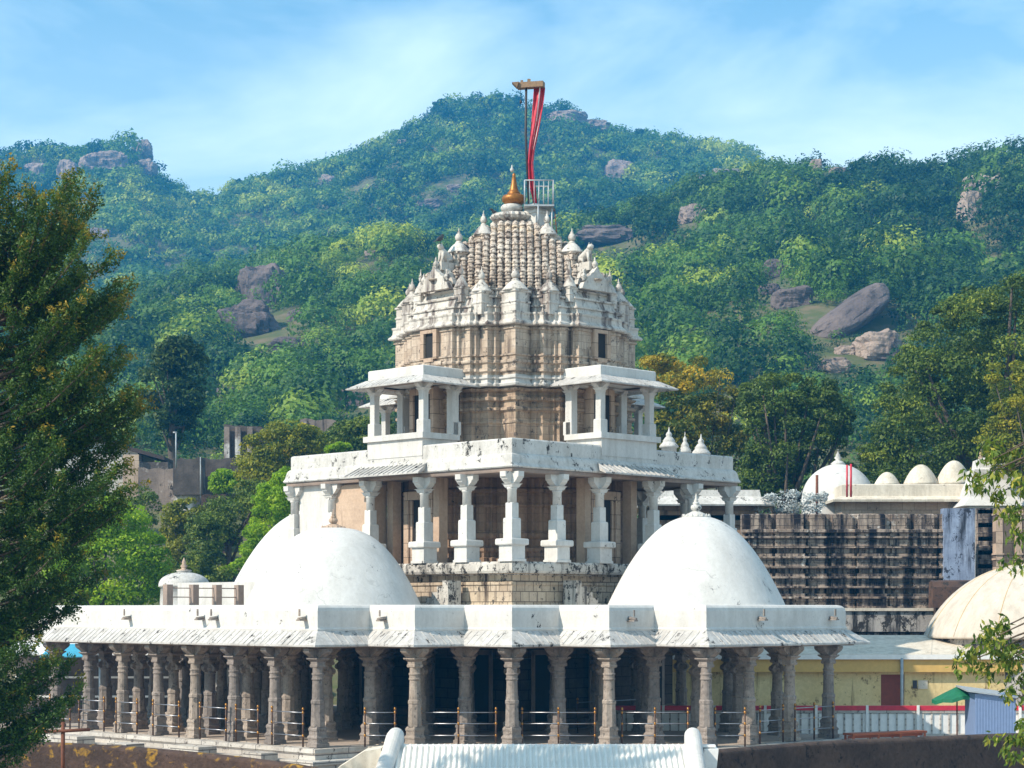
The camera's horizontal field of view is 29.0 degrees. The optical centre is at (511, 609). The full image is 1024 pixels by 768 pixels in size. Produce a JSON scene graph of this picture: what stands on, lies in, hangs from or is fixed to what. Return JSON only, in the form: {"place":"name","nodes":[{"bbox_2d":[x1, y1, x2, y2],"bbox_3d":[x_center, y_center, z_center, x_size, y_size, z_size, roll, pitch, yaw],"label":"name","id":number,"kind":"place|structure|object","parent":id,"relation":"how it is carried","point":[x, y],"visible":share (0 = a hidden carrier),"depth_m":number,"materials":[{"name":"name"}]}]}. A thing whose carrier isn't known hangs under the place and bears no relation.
{"place":"outdoors","nodes":[
{"label":"outdoors","id":0,"kind":"place"},
{"bbox_2d":[0,742,316,767],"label":"compound wall","id":1,"kind":"structure","parent":0,"point":[77,755],"depth_m":49.41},
{"bbox_2d":[0,108,1023,708],"bbox_3d":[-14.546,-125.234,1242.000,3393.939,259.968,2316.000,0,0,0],"label":"hills","id":2,"kind":"structure","parent":0,"point":[816,310],"depth_m":321.53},
{"bbox_2d":[24,162,46,175],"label":"boulder","id":3,"kind":"object","parent":2,"relation":"on","point":[35,167],"visible":0.48,"depth_m":949.33,"materials":[{"name":"stone"}]},
{"bbox_2d":[56,159,77,182],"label":"boulder","id":4,"kind":"object","parent":2,"relation":"on","point":[64,164],"visible":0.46,"depth_m":923.49,"materials":[{"name":"stone"}]},
{"bbox_2d":[14,437,172,500],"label":"gabled house","id":5,"kind":"structure","parent":2,"relation":"on","point":[144,459],"depth_m":131.50,"materials":[{"name":"tile"}]},
{"bbox_2d":[88,227,111,239],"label":"boulder","id":6,"kind":"object","parent":2,"relation":"on","point":[102,230],"visible":0.33,"depth_m":785.37,"materials":[{"name":"stone"}]},
{"bbox_2d":[78,150,129,171],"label":"boulder","id":7,"kind":"object","parent":2,"relation":"on","point":[106,159],"visible":0.53,"depth_m":939.11,"materials":[{"name":"stone"}]},
{"bbox_2d":[58,484,162,526],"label":"bush","id":8,"kind":"object","parent":2,"relation":"on","point":[146,497],"visible":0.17,"depth_m":116.86,"materials":[{"name":"green plant"}]},
{"bbox_2d":[133,139,153,160],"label":"boulder","id":9,"kind":"object","parent":2,"relation":"on","point":[147,152],"visible":0.49,"depth_m":994.93,"materials":[{"name":"stone"}]},
{"bbox_2d":[135,158,157,179],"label":"boulder","id":10,"kind":"object","parent":2,"relation":"on","point":[149,166],"visible":0.54,"depth_m":961.57,"materials":[{"name":"stone"}]},
{"bbox_2d":[137,334,211,459],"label":"evergreen tree","id":11,"kind":"object","parent":2,"relation":"on","point":[174,365],"visible":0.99,"depth_m":149.10,"materials":[{"name":"green plant"}]},
{"bbox_2d":[173,432,176,467],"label":"lamp post","id":12,"kind":"object","parent":2,"relation":"on","point":[175,449],"visible":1,"depth_m":123.97,"materials":[{"name":"metal"}]},
{"bbox_2d":[158,497,205,563],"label":"bush","id":13,"kind":"object","parent":2,"relation":"on","point":[175,545],"visible":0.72,"depth_m":111.49,"materials":[{"name":"green plant"}]},
{"bbox_2d":[138,457,239,510],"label":"ruined wall","id":14,"kind":"structure","parent":2,"relation":"on","point":[186,478],"depth_m":127.00,"materials":[{"name":"concrete"}]},
{"bbox_2d":[150,553,233,593],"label":"bush","id":15,"kind":"object","parent":2,"relation":"on","point":[196,565],"visible":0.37,"depth_m":96.69,"materials":[{"name":"green plant"}]},
{"bbox_2d":[185,515,225,575],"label":"bush","id":16,"kind":"object","parent":2,"relation":"on","point":[208,525],"visible":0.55,"depth_m":103.72,"materials":[{"name":"green plant"}]},
{"bbox_2d":[201,493,228,552],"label":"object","id":17,"kind":"object","parent":2,"relation":"on","point":[204,497],"visible":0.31,"depth_m":115.00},
{"bbox_2d":[208,468,241,494],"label":"bush","id":18,"kind":"object","parent":2,"relation":"on","point":[222,481],"visible":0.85,"depth_m":123.25,"materials":[{"name":"green plant"}]},
{"bbox_2d":[182,478,275,581],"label":"olive tree","id":19,"kind":"object","parent":2,"relation":"on","point":[219,509],"visible":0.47,"depth_m":107.22,"materials":[{"name":"green plant"}]},
{"bbox_2d":[224,424,266,479],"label":"ruined tower","id":20,"kind":"structure","parent":2,"relation":"on","point":[234,436],"depth_m":129.62,"materials":[{"name":"stone"}]},
{"bbox_2d":[213,299,279,339],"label":"boulder","id":21,"kind":"object","parent":2,"relation":"on","point":[254,317],"visible":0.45,"depth_m":323.40,"materials":[{"name":"stone"}]},
{"bbox_2d":[237,263,287,309],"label":"boulder","id":22,"kind":"object","parent":2,"relation":"on","point":[250,277],"visible":0.36,"depth_m":372.64,"materials":[{"name":"stone"}]},
{"bbox_2d":[231,418,329,494],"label":"yellowing tree","id":23,"kind":"object","parent":2,"relation":"on","point":[300,439],"visible":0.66,"depth_m":116.83,"materials":[{"name":"green plant"}]},
{"bbox_2d":[268,336,309,353],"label":"boulder","id":24,"kind":"object","parent":2,"relation":"on","point":[280,339],"visible":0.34,"depth_m":305.55,"materials":[{"name":"stone"}]},
{"bbox_2d":[286,310,304,321],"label":"boulder","id":25,"kind":"object","parent":2,"relation":"on","point":[291,317],"visible":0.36,"depth_m":329.00,"materials":[{"name":"stone"}]},
{"bbox_2d":[300,418,335,431],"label":"ruined wall","id":26,"kind":"structure","parent":2,"relation":"on","point":[324,425],"depth_m":140.00,"materials":[{"name":"stone"}]},
{"bbox_2d":[318,174,334,185],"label":"boulder","id":27,"kind":"object","parent":2,"relation":"on","point":[326,177],"visible":0.53,"depth_m":927.42,"materials":[{"name":"stone"}]},
{"bbox_2d":[323,441,352,453],"bbox_3d":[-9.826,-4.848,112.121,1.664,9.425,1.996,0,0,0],"label":"lime bush","id":28,"kind":"object","parent":2,"relation":"on","point":[338,447],"visible":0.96,"depth_m":111.52,"materials":[{"name":"green plant"}]},
{"bbox_2d":[339,390,369,405],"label":"boulder","id":29,"kind":"object","parent":2,"relation":"on","point":[357,402],"visible":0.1,"depth_m":231.91,"materials":[{"name":"stone"}]},
{"bbox_2d":[323,415,396,451],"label":"green tree","id":30,"kind":"object","parent":2,"relation":"on","point":[354,431],"visible":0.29,"depth_m":123.86,"materials":[{"name":"green plant"}]},
{"bbox_2d":[415,199,444,208],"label":"boulder","id":31,"kind":"object","parent":2,"relation":"on","point":[435,203],"visible":0.7,"depth_m":772.06,"materials":[{"name":"stone"}]},
{"bbox_2d":[447,184,462,192],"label":"boulder","id":32,"kind":"object","parent":2,"relation":"on","point":[450,188],"visible":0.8,"depth_m":784.00,"materials":[{"name":"stone"}]},
{"bbox_2d":[0,88,1023,517],"bbox_3d":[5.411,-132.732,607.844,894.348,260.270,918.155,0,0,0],"label":"woodland","id":33,"kind":"object","parent":2,"relation":"on","point":[912,264],"visible":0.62,"depth_m":380.04,"materials":[{"name":"green plant"}]},
{"bbox_2d":[546,109,587,125],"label":"boulder","id":34,"kind":"object","parent":2,"relation":"on","point":[582,117],"visible":0.43,"depth_m":966.37,"materials":[{"name":"stone"}]},
{"bbox_2d":[586,119,610,134],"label":"boulder","id":35,"kind":"object","parent":2,"relation":"on","point":[600,123],"visible":0.42,"depth_m":982.89,"materials":[{"name":"stone"}]},
{"bbox_2d":[575,224,635,247],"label":"boulder","id":36,"kind":"object","parent":2,"relation":"on","point":[596,235],"visible":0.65,"depth_m":429.88,"materials":[{"name":"stone"}]},
{"bbox_2d":[604,159,631,180],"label":"boulder","id":37,"kind":"object","parent":2,"relation":"on","point":[613,167],"visible":0.45,"depth_m":881.72,"materials":[{"name":"stone"}]},
{"bbox_2d":[677,203,704,224],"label":"boulder","id":38,"kind":"object","parent":2,"relation":"on","point":[685,214],"visible":0.38,"depth_m":424.65,"materials":[{"name":"stone"}]},
{"bbox_2d":[638,352,750,489],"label":"golden tree","id":39,"kind":"object","parent":2,"relation":"on","point":[700,416],"visible":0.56,"depth_m":110.82,"materials":[{"name":"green plant"}]},
{"bbox_2d":[757,283,779,294],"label":"boulder","id":40,"kind":"object","parent":2,"relation":"on","point":[775,287],"visible":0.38,"depth_m":282.52,"materials":[{"name":"stone"}]},
{"bbox_2d":[761,259,790,279],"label":"boulder","id":41,"kind":"object","parent":2,"relation":"on","point":[773,265],"visible":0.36,"depth_m":308.34,"materials":[{"name":"stone"}]},
{"bbox_2d":[770,285,813,310],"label":"boulder","id":42,"kind":"object","parent":2,"relation":"on","point":[797,296],"visible":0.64,"depth_m":266.40,"materials":[{"name":"stone"}]},
{"bbox_2d":[733,372,858,513],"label":"spreading tree","id":43,"kind":"object","parent":2,"relation":"on","point":[764,451],"visible":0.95,"depth_m":107.15,"materials":[{"name":"green plant"}]},
{"bbox_2d":[745,451,885,508],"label":"bush","id":44,"kind":"object","parent":2,"relation":"on","point":[845,454],"visible":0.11,"depth_m":111.11,"materials":[{"name":"green plant"}]},
{"bbox_2d":[809,159,822,172],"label":"boulder","id":45,"kind":"object","parent":2,"relation":"on","point":[818,162],"visible":0.52,"depth_m":461.00,"materials":[{"name":"stone"}]},
{"bbox_2d":[818,357,851,372],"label":"boulder","id":46,"kind":"object","parent":2,"relation":"on","point":[836,365],"visible":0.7,"depth_m":235.62,"materials":[{"name":"stone"}]},
{"bbox_2d":[834,345,854,354],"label":"boulder","id":47,"kind":"object","parent":2,"relation":"on","point":[844,350],"visible":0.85,"depth_m":242.79,"materials":[{"name":"stone"}]},
{"bbox_2d":[846,465,847,496],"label":"post","id":48,"kind":"object","parent":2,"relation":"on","point":[846,480],"visible":1,"depth_m":93.97,"materials":[{"name":"metal"}]},
{"bbox_2d":[810,283,889,338],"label":"boulder","id":49,"kind":"object","parent":2,"relation":"on","point":[858,310],"visible":0.73,"depth_m":252.09,"materials":[{"name":"stone"}]},
{"bbox_2d":[850,464,851,496],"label":"post","id":50,"kind":"object","parent":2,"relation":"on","point":[850,480],"visible":1,"depth_m":93.96,"materials":[{"name":"metal"}]},
{"bbox_2d":[851,328,902,360],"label":"boulder","id":51,"kind":"object","parent":2,"relation":"on","point":[874,345],"visible":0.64,"depth_m":241.02,"materials":[{"name":"stone"}]},
{"bbox_2d":[855,269,1023,483],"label":"tall tree","id":52,"kind":"object","parent":2,"relation":"on","point":[938,360],"visible":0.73,"depth_m":102.78,"materials":[{"name":"green plant"}]},
{"bbox_2d":[900,439,1021,481],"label":"bush","id":53,"kind":"object","parent":2,"relation":"on","point":[931,455],"visible":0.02,"depth_m":111.01,"materials":[{"name":"green plant"}]},
{"bbox_2d":[956,187,982,222],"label":"boulder","id":54,"kind":"object","parent":2,"relation":"on","point":[970,196],"visible":0.4,"depth_m":372.65,"materials":[{"name":"stone"}]},
{"bbox_2d":[962,175,999,192],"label":"boulder","id":55,"kind":"object","parent":2,"relation":"on","point":[970,183],"visible":0.09,"depth_m":433.95,"materials":[{"name":"stone"}]},
{"bbox_2d":[0,0,1023,194],"label":"sky","id":56,"kind":"structure","parent":0,"point":[219,90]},
{"bbox_2d":[338,728,718,767],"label":"sheet roof","id":57,"kind":"structure","parent":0,"point":[395,751],"depth_m":44.43,"materials":[{"name":"white paint"}]},
{"bbox_2d":[717,733,1023,767],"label":"compound wall","id":58,"kind":"structure","parent":0,"point":[959,751],"depth_m":50.60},
{"label":"pavement","id":59,"kind":"structure","parent":0,"visible":0},
{"bbox_2d":[843,730,926,739],"bbox_3d":[12.147,4.245,64.400,3.146,0.570,0.500,0,0,-31],"label":"bench","id":60,"kind":"object","parent":59,"relation":"on","point":[879,734],"visible":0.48,"depth_m":64.25,"materials":[{"name":"red wood"}]},
{"label":"ground","id":61,"kind":"structure","parent":0,"visible":0},
{"bbox_2d":[46,721,89,767],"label":"iron post","id":62,"kind":"object","parent":61,"relation":"on","point":[62,730],"visible":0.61,"depth_m":46.96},
{"bbox_2d":[0,152,159,767],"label":"feathery tree","id":63,"kind":"object","parent":61,"relation":"on","point":[36,289],"visible":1,"depth_m":37.61,"materials":[{"name":"green plant"}]},
{"bbox_2d":[15,641,168,722],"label":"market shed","id":64,"kind":"structure","parent":61,"relation":"on","point":[73,650],"depth_m":83.00,"materials":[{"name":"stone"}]},
{"bbox_2d":[41,496,174,604],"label":"leafy tree","id":65,"kind":"object","parent":61,"relation":"on","point":[134,562],"visible":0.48,"depth_m":91.29,"materials":[{"name":"green plant"}]},
{"bbox_2d":[158,558,208,604],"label":"domed shrine","id":66,"kind":"object","parent":61,"relation":"on","point":[183,575],"visible":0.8,"depth_m":85.27,"materials":[{"name":"white stone"}]},
{"bbox_2d":[215,659,239,686],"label":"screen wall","id":67,"kind":"structure","parent":61,"relation":"on","point":[227,677],"depth_m":76.60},
{"bbox_2d":[218,465,299,577],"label":"lime tree","id":68,"kind":"object","parent":61,"relation":"on","point":[278,505],"visible":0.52,"depth_m":97.23,"materials":[{"name":"green plant"}]},
{"bbox_2d":[22,165,870,767],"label":"jain temple","id":69,"kind":"structure","parent":61,"relation":"on","point":[478,537],"depth_m":67.31,"materials":[{"name":"stone"}]},
{"bbox_2d":[49,693,70,728],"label":"railing","id":70,"kind":"object","parent":69,"relation":"on","point":[69,719],"visible":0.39,"depth_m":69.02,"materials":[{"name":"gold metal"}]},
{"bbox_2d":[78,696,104,731],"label":"railing","id":71,"kind":"object","parent":69,"relation":"on","point":[103,701],"visible":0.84,"depth_m":67.95,"materials":[{"name":"silver metal"}]},
{"bbox_2d":[115,697,137,733],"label":"railing","id":72,"kind":"object","parent":69,"relation":"on","point":[136,713],"visible":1,"depth_m":66.57,"materials":[{"name":"silver metal"}]},
{"bbox_2d":[152,699,179,737],"bbox_3d":[-11.360,3.550,64.986,1.542,1.200,0.080,0,0,45],"label":"railing","id":73,"kind":"object","parent":69,"relation":"on","point":[178,715],"visible":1,"depth_m":64.94,"materials":[{"name":"silver metal"}]},
{"bbox_2d":[199,702,226,740],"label":"railing","id":74,"kind":"object","parent":69,"relation":"on","point":[225,718],"visible":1,"depth_m":63.12,"materials":[{"name":"silver metal"}]},
{"bbox_2d":[235,704,258,743],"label":"railing","id":75,"kind":"object","parent":69,"relation":"on","point":[257,720],"visible":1,"depth_m":61.87,"materials":[{"name":"silver metal"}]},
{"bbox_2d":[271,706,303,746],"bbox_3d":[-6.863,3.550,60.489,0.080,1.200,1.591,0,0,-45],"label":"railing","id":76,"kind":"object","parent":69,"relation":"on","point":[272,722],"visible":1,"depth_m":60.46,"materials":[{"name":"silver metal"}]},
{"bbox_2d":[359,655,364,714],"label":"doorway","id":77,"kind":"structure","parent":69,"relation":"in","point":[361,668],"depth_m":72.75,"materials":[{"name":"stone"}]},
{"bbox_2d":[364,707,395,746],"bbox_3d":[-4.007,3.550,60.100,0.991,1.200,0.080,0,0,0],"label":"railing","id":78,"kind":"object","parent":69,"relation":"on","point":[365,723],"visible":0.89,"depth_m":60.08,"materials":[{"name":"silver metal"}]},
{"bbox_2d":[387,478,447,563],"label":"doorway","id":79,"kind":"structure","parent":69,"relation":"in","point":[438,498],"depth_m":69.66,"materials":[{"name":"brown stone"}]},
{"bbox_2d":[417,329,442,365],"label":"window","id":80,"kind":"structure","parent":69,"relation":"in","point":[429,339],"depth_m":69.54,"materials":[{"name":"beige stone"}]},
{"bbox_2d":[432,655,434,711],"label":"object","id":81,"kind":"structure","parent":69,"relation":"in","point":[433,672],"depth_m":70.00,"materials":[{"name":"stone"}]},
{"bbox_2d":[421,707,496,743],"bbox_3d":[-1.624,3.550,60.100,2.356,1.200,0.080,0,0,0],"label":"railing","id":82,"kind":"object","parent":69,"relation":"on","point":[458,712],"visible":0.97,"depth_m":60.08,"materials":[{"name":"silver metal"}]},
{"bbox_2d":[474,650,492,721],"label":"doorway","id":83,"kind":"structure","parent":69,"relation":"in","point":[483,674],"depth_m":68.18,"materials":[{"name":"stone"}]},
{"bbox_2d":[512,79,544,203],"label":"flagpole","id":84,"kind":"object","parent":69,"relation":"on","point":[538,87],"visible":1,"depth_m":72.31,"materials":[{"name":"red paint"},{"name":"weathered wood"},{"name":"white paint"}]},
{"bbox_2d":[524,180,556,232],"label":"maintenance cage","id":85,"kind":"object","parent":69,"relation":"on","point":[549,207],"visible":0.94,"depth_m":71.82,"materials":[{"name":"paint"}]},
{"bbox_2d":[531,650,549,721],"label":"doorway","id":86,"kind":"structure","parent":69,"relation":"in","point":[540,674],"depth_m":68.18,"materials":[{"name":"stone"}]},
{"bbox_2d":[521,707,595,743],"bbox_3d":[1.411,3.550,60.100,2.296,1.200,0.080,0,0,0],"label":"railing","id":87,"kind":"object","parent":69,"relation":"on","point":[558,712],"visible":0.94,"depth_m":60.08,"materials":[{"name":"silver metal"}]},
{"bbox_2d":[589,655,591,710],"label":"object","id":88,"kind":"structure","parent":69,"relation":"in","point":[590,672],"depth_m":70.00,"materials":[{"name":"stone"}]},
{"bbox_2d":[588,329,613,365],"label":"window","id":89,"kind":"structure","parent":69,"relation":"in","point":[600,339],"depth_m":69.56,"materials":[{"name":"beige stone"}]},
{"bbox_2d":[576,698,635,732],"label":"railing","id":90,"kind":"object","parent":69,"relation":"on","point":[577,699],"visible":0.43,"depth_m":66.77,"materials":[{"name":"silver metal"}]},
{"bbox_2d":[576,478,636,563],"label":"doorway","id":91,"kind":"structure","parent":69,"relation":"in","point":[585,498],"depth_m":69.66,"materials":[{"name":"brown stone"}]},
{"bbox_2d":[621,707,688,743],"bbox_3d":[4.341,3.550,60.100,2.083,1.200,0.080,0,0,0],"label":"railing","id":92,"kind":"object","parent":69,"relation":"on","point":[654,723],"visible":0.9,"depth_m":60.08,"materials":[{"name":"silver metal"}]},
{"bbox_2d":[659,655,664,705],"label":"doorway","id":93,"kind":"structure","parent":69,"relation":"in","point":[661,668],"depth_m":72.75,"materials":[{"name":"stone"}]},
{"bbox_2d":[714,707,745,746],"bbox_3d":[6.617,3.550,60.100,0.991,1.200,0.080,0,0,0],"label":"railing","id":94,"kind":"object","parent":69,"relation":"on","point":[744,723],"visible":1,"depth_m":60.08,"materials":[{"name":"silver metal"}]},
{"bbox_2d":[759,704,783,743],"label":"railing","id":95,"kind":"object","parent":69,"relation":"on","point":[760,721],"visible":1,"depth_m":61.77,"materials":[{"name":"silver metal"}]},
{"bbox_2d":[794,701,833,740],"bbox_3d":[9.672,3.550,63.369,0.080,1.200,2.110,0,0,45],"label":"railing","id":96,"kind":"object","parent":69,"relation":"on","point":[813,717],"visible":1,"depth_m":63.34,"materials":[{"name":"silver metal"}]},
{"bbox_2d":[637,428,774,534],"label":"shrine","id":97,"kind":"object","parent":61,"relation":"on","point":[712,503],"visible":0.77,"depth_m":89.86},
{"bbox_2d":[616,705,1023,738],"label":"metal fence","id":98,"kind":"object","parent":61,"relation":"on","point":[936,720],"visible":0.37,"depth_m":68.06,"materials":[{"name":"metal"},{"name":"white paint"},{"name":"red paint"}]},
{"bbox_2d":[801,451,870,513],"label":"white domed shrine","id":99,"kind":"object","parent":61,"relation":"on","point":[832,476],"visible":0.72,"depth_m":98.82,"materials":[{"name":"paint"}]},
{"bbox_2d":[673,635,1023,705],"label":"yellow building","id":100,"kind":"structure","parent":61,"relation":"on","point":[895,670],"depth_m":74.60,"materials":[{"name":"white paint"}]},
{"bbox_2d":[881,674,903,705],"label":"door","id":101,"kind":"structure","parent":100,"relation":"in","point":[890,683],"depth_m":74.71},
{"bbox_2d":[740,508,1023,634],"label":"stained temple wall","id":102,"kind":"structure","parent":61,"relation":"on","point":[891,574],"depth_m":85.52,"materials":[{"name":"grey stone"}]},
{"bbox_2d":[754,489,828,513],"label":"silver bush","id":103,"kind":"object","parent":102,"relation":"on","point":[791,493],"visible":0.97,"depth_m":89.78,"materials":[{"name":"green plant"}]},
{"bbox_2d":[824,461,966,513],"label":"domed shrine","id":104,"kind":"object","parent":61,"relation":"on","point":[921,489],"visible":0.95,"depth_m":96.10,"materials":[{"name":"cream-white plaster"},{"name":"red paint"}]},
{"bbox_2d":[932,687,969,734],"bbox_3d":[14.495,3.629,64.500,1.647,2.242,1.647,0,0,0],"label":"green umbrella","id":105,"kind":"object","parent":61,"relation":"on","point":[955,694],"visible":0.7,"depth_m":64.07,"materials":[{"name":"fabric"}]},
{"bbox_2d":[924,564,1023,705],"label":"domed hall","id":106,"kind":"structure","parent":61,"relation":"on","point":[962,611],"depth_m":75.81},
{"bbox_2d":[945,435,1023,767],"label":"broadleaf tree","id":107,"kind":"object","parent":61,"relation":"on","point":[1004,655],"visible":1,"depth_m":24.03,"materials":[{"name":"green plant"}]},
{"bbox_2d":[952,450,1023,508],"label":"white shrine","id":108,"kind":"object","parent":61,"relation":"on","point":[968,500],"visible":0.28,"depth_m":93.84,"materials":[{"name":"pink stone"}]},
{"bbox_2d":[956,685,1019,734],"bbox_3d":[15.292,3.598,63.690,1.680,2.304,1.620,0,0,0],"label":"blue cabin","id":109,"kind":"object","parent":61,"relation":"on","point":[986,710],"visible":0.59,"depth_m":63.00,"materials":[{"name":"metal"}]},
{"bbox_2d":[971,360,1023,487],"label":"lime tree","id":110,"kind":"object","parent":61,"relation":"on","point":[1016,402],"visible":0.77,"depth_m":92.06,"materials":[{"name":"green plant"}]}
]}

